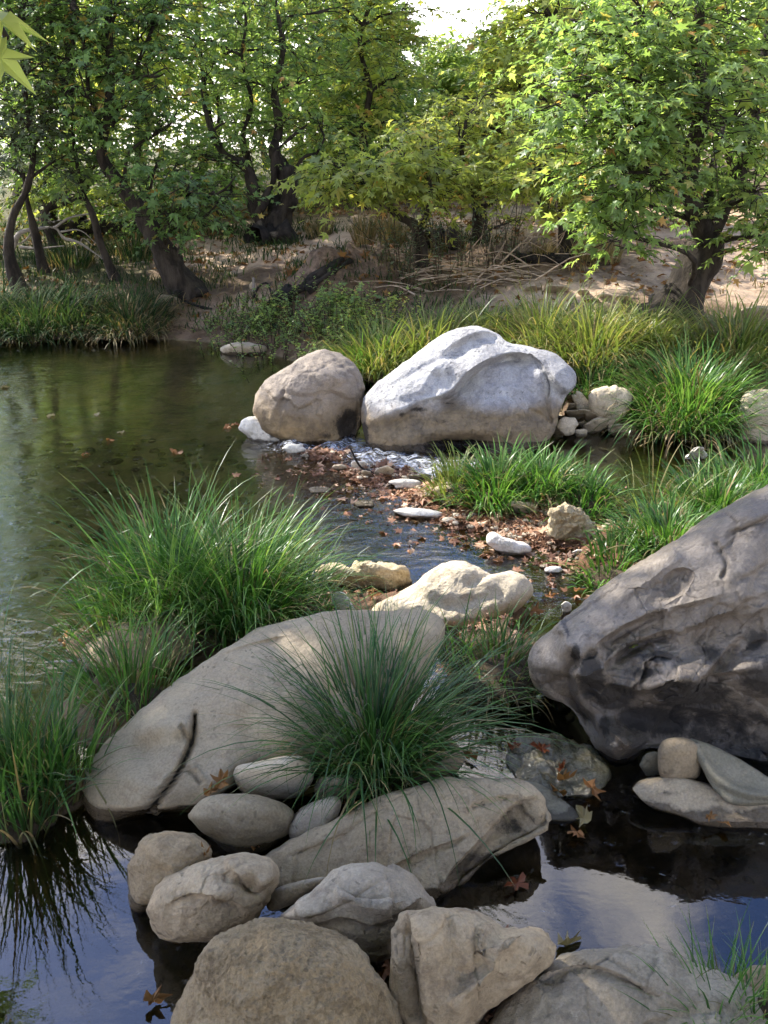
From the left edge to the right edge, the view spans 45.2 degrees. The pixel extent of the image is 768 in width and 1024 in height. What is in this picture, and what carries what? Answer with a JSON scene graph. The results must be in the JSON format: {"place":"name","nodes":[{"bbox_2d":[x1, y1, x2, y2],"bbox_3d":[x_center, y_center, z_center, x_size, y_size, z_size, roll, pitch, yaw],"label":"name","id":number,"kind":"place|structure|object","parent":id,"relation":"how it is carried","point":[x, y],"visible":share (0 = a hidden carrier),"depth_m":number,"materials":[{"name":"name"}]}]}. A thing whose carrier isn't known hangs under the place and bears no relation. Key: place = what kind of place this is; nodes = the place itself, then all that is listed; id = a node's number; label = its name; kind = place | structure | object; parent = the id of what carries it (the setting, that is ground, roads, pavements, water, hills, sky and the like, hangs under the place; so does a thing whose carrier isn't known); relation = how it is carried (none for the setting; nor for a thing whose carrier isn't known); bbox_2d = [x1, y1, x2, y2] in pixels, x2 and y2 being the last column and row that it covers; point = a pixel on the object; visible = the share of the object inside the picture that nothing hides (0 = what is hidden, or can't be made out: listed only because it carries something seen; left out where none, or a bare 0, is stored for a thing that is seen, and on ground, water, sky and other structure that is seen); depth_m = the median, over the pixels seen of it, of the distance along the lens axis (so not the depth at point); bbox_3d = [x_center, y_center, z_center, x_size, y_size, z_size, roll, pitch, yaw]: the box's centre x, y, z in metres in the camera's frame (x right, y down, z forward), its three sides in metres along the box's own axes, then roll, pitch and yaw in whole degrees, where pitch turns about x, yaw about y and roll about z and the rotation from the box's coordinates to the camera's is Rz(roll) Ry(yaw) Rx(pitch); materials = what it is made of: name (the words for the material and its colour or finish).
{"place":"outdoors","nodes":[
{"label":"outdoors","id":0,"kind":"place"},
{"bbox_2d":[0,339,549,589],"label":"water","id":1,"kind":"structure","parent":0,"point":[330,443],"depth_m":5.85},
{"bbox_2d":[127,831,211,917],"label":"rock","id":2,"kind":"object","parent":1,"relation":"on","point":[156,859],"visible":0.72,"depth_m":2.28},
{"bbox_2d":[146,852,279,944],"bbox_3d":[-0.415,0.941,2.238,0.332,0.331,0.240,0,21,0],"label":"rock","id":3,"kind":"object","parent":1,"relation":"on","point":[206,901],"visible":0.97,"depth_m":2.14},
{"bbox_2d":[188,793,294,855],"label":"rock","id":4,"kind":"object","parent":1,"relation":"on","point":[246,823],"visible":0.95,"depth_m":2.48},
{"bbox_2d":[238,416,283,451],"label":"rock","id":5,"kind":"object","parent":1,"relation":"on","point":[252,430],"visible":0.71,"depth_m":6.07,"materials":[{"name":"stone"}]},
{"bbox_2d":[233,756,313,799],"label":"stone","id":6,"kind":"object","parent":1,"relation":"on","point":[280,792],"visible":0.84,"depth_m":2.59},
{"bbox_2d":[170,917,401,1023],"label":"rock","id":7,"kind":"object","parent":1,"relation":"on","point":[266,970],"visible":1,"depth_m":1.72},
{"bbox_2d":[266,877,324,910],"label":"stone","id":8,"kind":"object","parent":1,"relation":"on","point":[284,896],"visible":0.99,"depth_m":2.25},
{"bbox_2d":[253,349,364,450],"bbox_3d":[-0.502,-0.759,6.230,0.755,0.683,0.756,0,21,0],"label":"rock","id":9,"kind":"object","parent":1,"relation":"on","point":[315,398],"visible":0.98,"depth_m":5.96,"materials":[{"name":"stone"}]},
{"bbox_2d":[280,862,435,962],"bbox_3d":[-0.061,0.938,2.172,0.368,0.329,0.263,0,21,0],"label":"rock","id":10,"kind":"object","parent":1,"relation":"on","point":[362,905],"visible":0.84,"depth_m":2.06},
{"bbox_2d":[315,560,411,592],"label":"rock","id":11,"kind":"object","parent":1,"relation":"on","point":[398,575],"visible":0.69,"depth_m":3.99,"materials":[{"name":"stone"}]},
{"bbox_2d":[361,326,576,464],"bbox_3d":[0.570,-0.804,6.238,1.438,0.884,1.128,0,21,0],"label":"rock","id":12,"kind":"object","parent":1,"relation":"on","point":[459,388],"visible":0.89,"depth_m":5.90,"materials":[{"name":"stone"}]},
{"bbox_2d":[526,781,578,824],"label":"rock","id":13,"kind":"object","parent":1,"relation":"on","point":[562,811],"visible":0.26,"depth_m":2.68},
{"bbox_2d":[506,732,611,801],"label":"rock","id":14,"kind":"object","parent":1,"relation":"on","point":[541,767],"visible":0.82,"depth_m":2.87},
{"bbox_2d":[632,776,767,834],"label":"rock","id":15,"kind":"object","parent":1,"relation":"on","point":[695,801],"visible":0.89,"depth_m":2.65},
{"bbox_2d":[658,737,700,779],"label":"stone","id":16,"kind":"object","parent":15,"relation":"on","point":[677,757],"visible":0.93,"depth_m":2.69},
{"bbox_2d":[691,738,767,805],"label":"rock","id":17,"kind":"object","parent":15,"relation":"on","point":[732,780],"visible":1,"depth_m":2.66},
{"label":"stone","id":18,"kind":"object","parent":1,"relation":"on","visible":0},
{"bbox_2d":[588,385,632,424],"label":"rock","id":19,"kind":"object","parent":18,"relation":"on","point":[595,396],"visible":0.92,"depth_m":6.17,"materials":[{"name":"stone"}]},
{"bbox_2d":[0,0,765,148],"label":"sky","id":20,"kind":"structure","parent":0,"point":[452,6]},
{"bbox_2d":[0,148,767,1023],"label":"ground","id":21,"kind":"structure","parent":0,"point":[56,960],"depth_m":5.12,"materials":[{"name":"soil"}]},
{"bbox_2d":[0,11,47,95],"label":"plane tree","id":22,"kind":"object","parent":21,"relation":"on","point":[16,26],"visible":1,"depth_m":1.01,"materials":[{"name":"green plant"}]},
{"bbox_2d":[0,576,66,726],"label":"sedge tussock","id":23,"kind":"object","parent":21,"relation":"on","point":[2,685],"visible":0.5,"depth_m":3.71,"materials":[{"name":"green plant"}]},
{"bbox_2d":[0,59,85,274],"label":"plane tree","id":24,"kind":"object","parent":21,"relation":"on","point":[40,258],"visible":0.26,"depth_m":10.72,"materials":[{"name":"green plant"}]},
{"bbox_2d":[0,0,111,293],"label":"plane tree","id":25,"kind":"object","parent":21,"relation":"on","point":[13,270],"visible":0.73,"depth_m":9.66,"materials":[{"name":"green plant"}]},
{"bbox_2d":[31,239,99,273],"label":"sedge tussock","id":26,"kind":"object","parent":21,"relation":"on","point":[70,255],"visible":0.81,"depth_m":11.06,"materials":[{"name":"green plant"}]},
{"bbox_2d":[0,265,131,356],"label":"sedge tussock","id":27,"kind":"object","parent":21,"relation":"on","point":[21,337],"visible":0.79,"depth_m":9.33,"materials":[{"name":"green plant"}]},
{"bbox_2d":[0,278,132,351],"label":"sedge tussock","id":28,"kind":"object","parent":21,"relation":"on","point":[71,333],"visible":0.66,"depth_m":9.28,"materials":[{"name":"green plant"}]},
{"bbox_2d":[0,1,136,249],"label":"plane tree","id":29,"kind":"object","parent":21,"relation":"on","point":[47,208],"visible":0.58,"depth_m":12.05,"materials":[{"name":"green plant"}]},
{"bbox_2d":[0,624,138,887],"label":"sedge tussock","id":30,"kind":"object","parent":21,"relation":"on","point":[24,819],"visible":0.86,"depth_m":2.61,"materials":[{"name":"green plant"}]},
{"bbox_2d":[0,0,147,281],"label":"plane tree","id":31,"kind":"object","parent":21,"relation":"on","point":[52,192],"visible":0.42,"depth_m":10.28,"materials":[{"name":"green plant"}]},
{"bbox_2d":[0,643,149,848],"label":"sedge tussock","id":32,"kind":"object","parent":21,"relation":"on","point":[91,752],"visible":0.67,"depth_m":2.71,"materials":[{"name":"green plant"}]},
{"bbox_2d":[3,574,217,737],"bbox_3d":[-0.799,0.548,3.060,0.810,0.605,0.874,-17,27,-37],"label":"sedge tussock","id":33,"kind":"object","parent":21,"relation":"on","point":[144,693],"visible":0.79,"depth_m":3.09,"materials":[{"name":"green plant"}]},
{"bbox_2d":[8,517,218,682],"bbox_3d":[-1.008,0.328,3.571,0.900,0.579,0.982,0,21,0],"label":"sedge tussock","id":34,"kind":"object","parent":21,"relation":"on","point":[93,620],"visible":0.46,"depth_m":3.52,"materials":[{"name":"green plant"}]},
{"bbox_2d":[56,275,191,359],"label":"sedge tussock","id":35,"kind":"object","parent":21,"relation":"on","point":[121,327],"visible":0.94,"depth_m":9.35,"materials":[{"name":"green plant"}]},
{"bbox_2d":[3,0,246,199],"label":"broadleaf tree","id":36,"kind":"object","parent":21,"relation":"on","point":[174,64],"visible":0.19,"depth_m":14.56,"materials":[{"name":"green plant"}]},
{"bbox_2d":[103,229,152,263],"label":"sedge tussock","id":37,"kind":"object","parent":21,"relation":"on","point":[127,248],"visible":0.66,"depth_m":11.54,"materials":[{"name":"green plant"}]},
{"bbox_2d":[81,612,196,676],"bbox_3d":[-0.928,0.517,3.492,0.453,0.297,0.319,0,21,0],"label":"rock","id":38,"kind":"object","parent":21,"relation":"on","point":[140,638],"visible":0.34,"depth_m":3.38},
{"bbox_2d":[0,0,283,300],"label":"plane tree","id":39,"kind":"object","parent":21,"relation":"on","point":[175,272],"visible":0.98,"depth_m":9.36,"materials":[{"name":"green plant"}]},
{"bbox_2d":[64,123,241,246],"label":"bush","id":40,"kind":"object","parent":21,"relation":"on","point":[155,181],"visible":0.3,"depth_m":12.41,"materials":[{"name":"green plant"}]},
{"bbox_2d":[0,448,325,677],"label":"sedge tussock","id":41,"kind":"object","parent":21,"relation":"on","point":[120,543],"visible":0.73,"depth_m":3.50,"materials":[{"name":"green plant"}]},
{"bbox_2d":[77,2,261,179],"bbox_3d":[-4.423,-10.825,18.355,4.085,8.494,3.972,7,23,17],"label":"broadleaf tree","id":42,"kind":"object","parent":21,"relation":"on","point":[208,83],"visible":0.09,"depth_m":18.76,"materials":[{"name":"green plant"}]},
{"bbox_2d":[96,117,300,244],"bbox_3d":[-2.652,-4.488,13.070,3.103,2.103,2.747,0,21,0],"label":"bush","id":43,"kind":"object","parent":21,"relation":"on","point":[254,143],"visible":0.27,"depth_m":12.96,"materials":[{"name":"green plant"}]},
{"bbox_2d":[89,0,340,199],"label":"broadleaf tree","id":44,"kind":"object","parent":21,"relation":"on","point":[237,99],"visible":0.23,"depth_m":15.74,"materials":[{"name":"green plant"}]},
{"bbox_2d":[44,450,403,685],"bbox_3d":[-0.595,0.279,3.536,1.295,0.929,1.310,13,25,30],"label":"sedge tussock","id":45,"kind":"object","parent":21,"relation":"on","point":[242,627],"visible":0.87,"depth_m":3.47,"materials":[{"name":"green plant"}]},
{"bbox_2d":[146,85,331,210],"bbox_3d":[-2.353,-5.317,14.507,2.586,2.546,3.258,-14,25,-31],"label":"bush","id":46,"kind":"object","parent":21,"relation":"on","point":[238,115],"visible":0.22,"depth_m":14.31,"materials":[{"name":"green plant"}]},
{"bbox_2d":[196,289,312,359],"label":"weed plant","id":47,"kind":"object","parent":21,"relation":"on","point":[255,320],"visible":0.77,"depth_m":8.88,"materials":[{"name":"green plant"}]},
{"bbox_2d":[133,0,391,227],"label":"plane tree","id":48,"kind":"object","parent":21,"relation":"on","point":[281,168],"visible":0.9,"depth_m":12.13,"materials":[{"name":"green plant"}]},
{"bbox_2d":[81,608,444,826],"bbox_3d":[-0.366,0.646,3.010,1.235,0.562,0.702,-8,23,-20],"label":"rock","id":49,"kind":"object","parent":21,"relation":"on","point":[163,729],"visible":0.66,"depth_m":2.75,"materials":[{"name":"stone"}]},
{"bbox_2d":[0,212,528,341],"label":"green bank grass","id":50,"kind":"structure","parent":21,"relation":"on","point":[27,258],"depth_m":10.70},
{"bbox_2d":[243,219,297,246],"bbox_3d":[-1.456,-3.658,12.217,0.694,0.453,0.487,19,28,39],"label":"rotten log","id":51,"kind":"object","parent":21,"relation":"on","point":[284,229],"visible":0.72,"depth_m":12.10,"materials":[{"name":"grey wood"}]},
{"bbox_2d":[230,265,342,339],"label":"weed plant","id":52,"kind":"object","parent":21,"relation":"on","point":[272,306],"visible":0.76,"depth_m":8.98,"materials":[{"name":"green plant"}]},
{"bbox_2d":[220,281,372,382],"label":"weed plant","id":53,"kind":"object","parent":21,"relation":"on","point":[284,335],"visible":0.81,"depth_m":8.51,"materials":[{"name":"green plant"}]},
{"bbox_2d":[195,517,397,631],"bbox_3d":[-0.343,0.343,3.650,0.883,0.597,0.852,12,25,29],"label":"sedge tussock","id":54,"kind":"object","parent":21,"relation":"on","point":[290,614],"visible":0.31,"depth_m":3.63,"materials":[{"name":"green plant"}]},
{"bbox_2d":[206,0,387,174],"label":"broadleaf tree","id":55,"kind":"object","parent":21,"relation":"on","point":[263,92],"visible":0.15,"depth_m":19.38,"materials":[{"name":"green plant"}]},
{"bbox_2d":[276,297,392,360],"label":"weed plant","id":56,"kind":"object","parent":21,"relation":"on","point":[334,321],"visible":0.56,"depth_m":8.14,"materials":[{"name":"green plant"}]},
{"bbox_2d":[256,11,449,184],"bbox_3d":[-0.575,-7.561,17.089,3.586,3.347,3.799,0,21,0],"label":"broadleaf tree","id":57,"kind":"object","parent":21,"relation":"on","point":[344,44],"visible":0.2,"depth_m":16.50,"materials":[{"name":"green plant"}]},
{"bbox_2d":[44,443,665,1022],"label":"brown leaf drift","id":58,"kind":"object","parent":21,"relation":"on","point":[386,495],"visible":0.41,"depth_m":4.74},
{"bbox_2d":[245,0,466,209],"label":"plane tree","id":59,"kind":"object","parent":21,"relation":"on","point":[372,94],"visible":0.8,"depth_m":13.96,"materials":[{"name":"green plant"}]},
{"bbox_2d":[293,279,426,341],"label":"weed plant","id":60,"kind":"object","parent":21,"relation":"on","point":[351,300],"visible":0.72,"depth_m":8.36,"materials":[{"name":"green plant"}]},
{"bbox_2d":[158,569,584,893],"bbox_3d":[-0.053,0.664,2.681,1.184,0.883,1.213,0,21,0],"label":"sedge tussock","id":61,"kind":"object","parent":21,"relation":"on","point":[390,751],"visible":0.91,"depth_m":2.66,"materials":[{"name":"green plant"}]},
{"bbox_2d":[294,292,458,384],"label":"sedge tussock","id":62,"kind":"object","parent":21,"relation":"on","point":[378,371],"visible":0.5,"depth_m":7.52,"materials":[{"name":"green plant"}]},
{"bbox_2d":[0,424,754,1019],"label":"bed pebbles","id":63,"kind":"object","parent":21,"relation":"on","point":[590,926],"visible":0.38,"depth_m":4.52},
{"bbox_2d":[312,0,449,149],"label":"broadleaf tree","id":64,"kind":"object","parent":21,"relation":"on","point":[397,9],"visible":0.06,"depth_m":21.15,"materials":[{"name":"green plant"}]},
{"bbox_2d":[0,196,767,345],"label":"leaf litter","id":65,"kind":"object","parent":21,"relation":"on","point":[386,292],"visible":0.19,"depth_m":10.58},
{"bbox_2d":[0,202,767,342],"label":"bank grass","id":66,"kind":"structure","parent":21,"relation":"on","point":[590,265],"depth_m":9.63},
{"bbox_2d":[266,92,505,270],"bbox_3d":[-0.041,-3.332,9.392,2.500,1.707,1.923,-19,28,-40],"label":"plane tree","id":67,"kind":"object","parent":21,"relation":"on","point":[377,188],"visible":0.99,"depth_m":9.02,"materials":[{"name":"green plant"}]},
{"bbox_2d":[266,777,551,902],"bbox_3d":[0.059,0.900,2.528,0.793,0.356,0.371,0,21,0],"label":"rock","id":68,"kind":"object","parent":21,"relation":"on","point":[432,864],"visible":0.78,"depth_m":2.43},
{"bbox_2d":[289,796,340,838],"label":"rock","id":69,"kind":"object","parent":68,"relation":"on","point":[300,828],"visible":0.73,"depth_m":2.48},
{"bbox_2d":[387,202,467,294],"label":"willow shoot","id":70,"kind":"object","parent":21,"relation":"on","point":[410,260],"visible":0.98,"depth_m":9.15,"materials":[{"name":"brown plant"}]},
{"bbox_2d":[345,284,510,374],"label":"sedge tussock","id":71,"kind":"object","parent":21,"relation":"on","point":[438,331],"visible":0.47,"depth_m":7.61,"materials":[{"name":"green plant"}]},
{"bbox_2d":[261,398,642,583],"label":"pebbles","id":72,"kind":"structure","parent":21,"relation":"on","point":[444,519],"depth_m":4.79,"materials":[{"name":"stone"}]},
{"bbox_2d":[372,560,533,632],"bbox_3d":[0.261,0.374,3.863,0.720,0.379,0.428,0,21,0],"label":"rock","id":73,"kind":"object","parent":21,"relation":"on","point":[510,587],"visible":0.77,"depth_m":3.71,"materials":[{"name":"stone"}]},
{"bbox_2d":[382,16,525,166],"bbox_3d":[1.460,-7.945,18.530,3.343,3.446,3.977,0,21,0],"label":"broadleaf tree","id":74,"kind":"object","parent":21,"relation":"on","point":[445,75],"visible":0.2,"depth_m":17.58,"materials":[{"name":"green plant"}]},
{"bbox_2d":[407,440,510,509],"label":"sedge tussock","id":75,"kind":"object","parent":21,"relation":"on","point":[445,472],"visible":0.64,"depth_m":5.04,"materials":[{"name":"green plant"}]},
{"bbox_2d":[389,906,556,1023],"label":"rock","id":76,"kind":"object","parent":21,"relation":"on","point":[456,965],"visible":0.98,"depth_m":1.85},
{"bbox_2d":[391,89,557,243],"bbox_3d":[1.172,-4.053,10.979,2.290,1.751,1.792,-5,22,-14],"label":"plane tree","id":77,"kind":"object","parent":21,"relation":"on","point":[474,125],"visible":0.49,"depth_m":10.75,"materials":[{"name":"green plant"}]},
{"bbox_2d":[417,292,548,343],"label":"sedge tussock","id":78,"kind":"object","parent":21,"relation":"on","point":[482,313],"visible":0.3,"depth_m":7.91,"materials":[{"name":"green plant"}]},
{"bbox_2d":[354,234,615,310],"bbox_3d":[0.965,-2.434,9.275,2.644,0.621,1.459,-3,22,-6],"label":"brush heap","id":79,"kind":"object","parent":21,"relation":"on","point":[477,279],"visible":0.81,"depth_m":9.27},
{"bbox_2d":[429,591,568,728],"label":"sedge tussock","id":80,"kind":"object","parent":21,"relation":"on","point":[519,669],"visible":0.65,"depth_m":3.25,"materials":[{"name":"green plant"}]},
{"bbox_2d":[425,427,574,524],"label":"sedge tussock","id":81,"kind":"object","parent":21,"relation":"on","point":[491,500],"visible":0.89,"depth_m":4.90,"materials":[{"name":"green plant"}]},
{"bbox_2d":[399,0,670,218],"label":"plane tree","id":82,"kind":"object","parent":21,"relation":"on","point":[504,60],"visible":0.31,"depth_m":12.05,"materials":[{"name":"green plant"}]},
{"bbox_2d":[446,268,651,353],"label":"sedge tussock","id":83,"kind":"object","parent":21,"relation":"on","point":[525,332],"visible":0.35,"depth_m":7.47,"materials":[{"name":"green plant"}]},
{"bbox_2d":[484,433,624,511],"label":"sedge tussock","id":84,"kind":"object","parent":21,"relation":"on","point":[554,466],"visible":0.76,"depth_m":4.90,"materials":[{"name":"green plant"}]},
{"bbox_2d":[464,93,653,256],"bbox_3d":[1.722,-3.458,9.539,1.938,1.634,2.128,12,25,28],"label":"plane tree","id":85,"kind":"object","parent":21,"relation":"on","point":[523,176],"visible":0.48,"depth_m":9.39,"materials":[{"name":"green plant"}]},
{"bbox_2d":[546,502,595,542],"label":"rock","id":86,"kind":"object","parent":21,"relation":"on","point":[565,520],"visible":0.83,"depth_m":4.46,"materials":[{"name":"stone"}]},
{"bbox_2d":[517,449,648,524],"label":"sedge tussock","id":87,"kind":"object","parent":21,"relation":"on","point":[585,503],"visible":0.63,"depth_m":4.79,"materials":[{"name":"green plant"}]},
{"bbox_2d":[560,344,644,419],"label":"sedge tussock","id":88,"kind":"object","parent":21,"relation":"on","point":[584,381],"visible":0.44,"depth_m":6.62,"materials":[{"name":"green plant"}]},
{"bbox_2d":[503,274,702,392],"bbox_3d":[1.593,-1.298,7.011,1.590,0.924,1.669,0,21,0],"label":"sedge tussock","id":89,"kind":"object","parent":21,"relation":"on","point":[585,326],"visible":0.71,"depth_m":6.85,"materials":[{"name":"green plant"}]},
{"bbox_2d":[543,514,669,598],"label":"sedge tussock","id":90,"kind":"object","parent":21,"relation":"on","point":[602,575],"visible":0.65,"depth_m":4.16,"materials":[{"name":"green plant"}]},
{"bbox_2d":[472,0,767,322],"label":"plane tree","id":91,"kind":"object","parent":21,"relation":"on","point":[697,89],"visible":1,"depth_m":6.92,"materials":[{"name":"green plant"}]},
{"bbox_2d":[487,943,766,1023],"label":"rock","id":92,"kind":"object","parent":21,"relation":"on","point":[574,987],"visible":0.93,"depth_m":1.92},
{"bbox_2d":[612,896,767,1023],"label":"sedge tussock","id":93,"kind":"object","parent":92,"relation":"on","point":[712,967],"visible":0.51,"depth_m":1.97,"materials":[{"name":"green plant"}]},
{"bbox_2d":[696,911,767,1023],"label":"sedge tussock","id":94,"kind":"object","parent":92,"relation":"on","point":[764,1007],"visible":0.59,"depth_m":1.93,"materials":[{"name":"green plant"}]},
{"bbox_2d":[528,484,767,776],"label":"rock","id":95,"kind":"object","parent":21,"relation":"on","point":[687,612],"visible":0.95,"depth_m":2.82,"materials":[{"name":"stone"}]},
{"bbox_2d":[566,286,732,367],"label":"sedge tussock","id":96,"kind":"object","parent":21,"relation":"on","point":[666,332],"visible":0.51,"depth_m":6.95,"materials":[{"name":"green plant"}]},
{"bbox_2d":[579,481,727,570],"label":"sedge tussock","id":97,"kind":"object","parent":21,"relation":"on","point":[669,525],"visible":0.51,"depth_m":4.28,"materials":[{"name":"green plant"}]},
{"bbox_2d":[563,418,746,522],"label":"sedge tussock","id":98,"kind":"object","parent":21,"relation":"on","point":[652,495],"visible":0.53,"depth_m":4.75,"materials":[{"name":"green plant"}]},
{"bbox_2d":[566,319,767,475],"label":"sedge tussock","id":99,"kind":"object","parent":21,"relation":"on","point":[671,429],"visible":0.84,"depth_m":6.07,"materials":[{"name":"green plant"}]},
{"bbox_2d":[611,332,766,453],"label":"sedge tussock","id":100,"kind":"object","parent":21,"relation":"on","point":[699,381],"visible":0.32,"depth_m":6.15,"materials":[{"name":"green plant"}]},
{"bbox_2d":[617,0,767,204],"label":"broadleaf tree","id":101,"kind":"object","parent":21,"relation":"on","point":[734,18],"visible":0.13,"depth_m":13.62,"materials":[{"name":"green plant"}]},
{"bbox_2d":[630,445,767,520],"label":"sedge tussock","id":102,"kind":"object","parent":21,"relation":"on","point":[732,493],"visible":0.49,"depth_m":4.74,"materials":[{"name":"green plant"}]},
{"bbox_2d":[642,274,767,388],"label":"sedge tussock","id":103,"kind":"object","parent":21,"relation":"on","point":[744,342],"visible":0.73,"depth_m":6.76,"materials":[{"name":"green plant"}]},
{"bbox_2d":[679,425,767,492],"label":"sedge tussock","id":104,"kind":"object","parent":21,"relation":"on","point":[763,471],"visible":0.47,"depth_m":5.16,"materials":[{"name":"green plant"}]},
{"bbox_2d":[736,389,767,445],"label":"rock","id":105,"kind":"object","parent":21,"relation":"on","point":[764,438],"visible":0.69,"depth_m":6.03,"materials":[{"name":"stone"}]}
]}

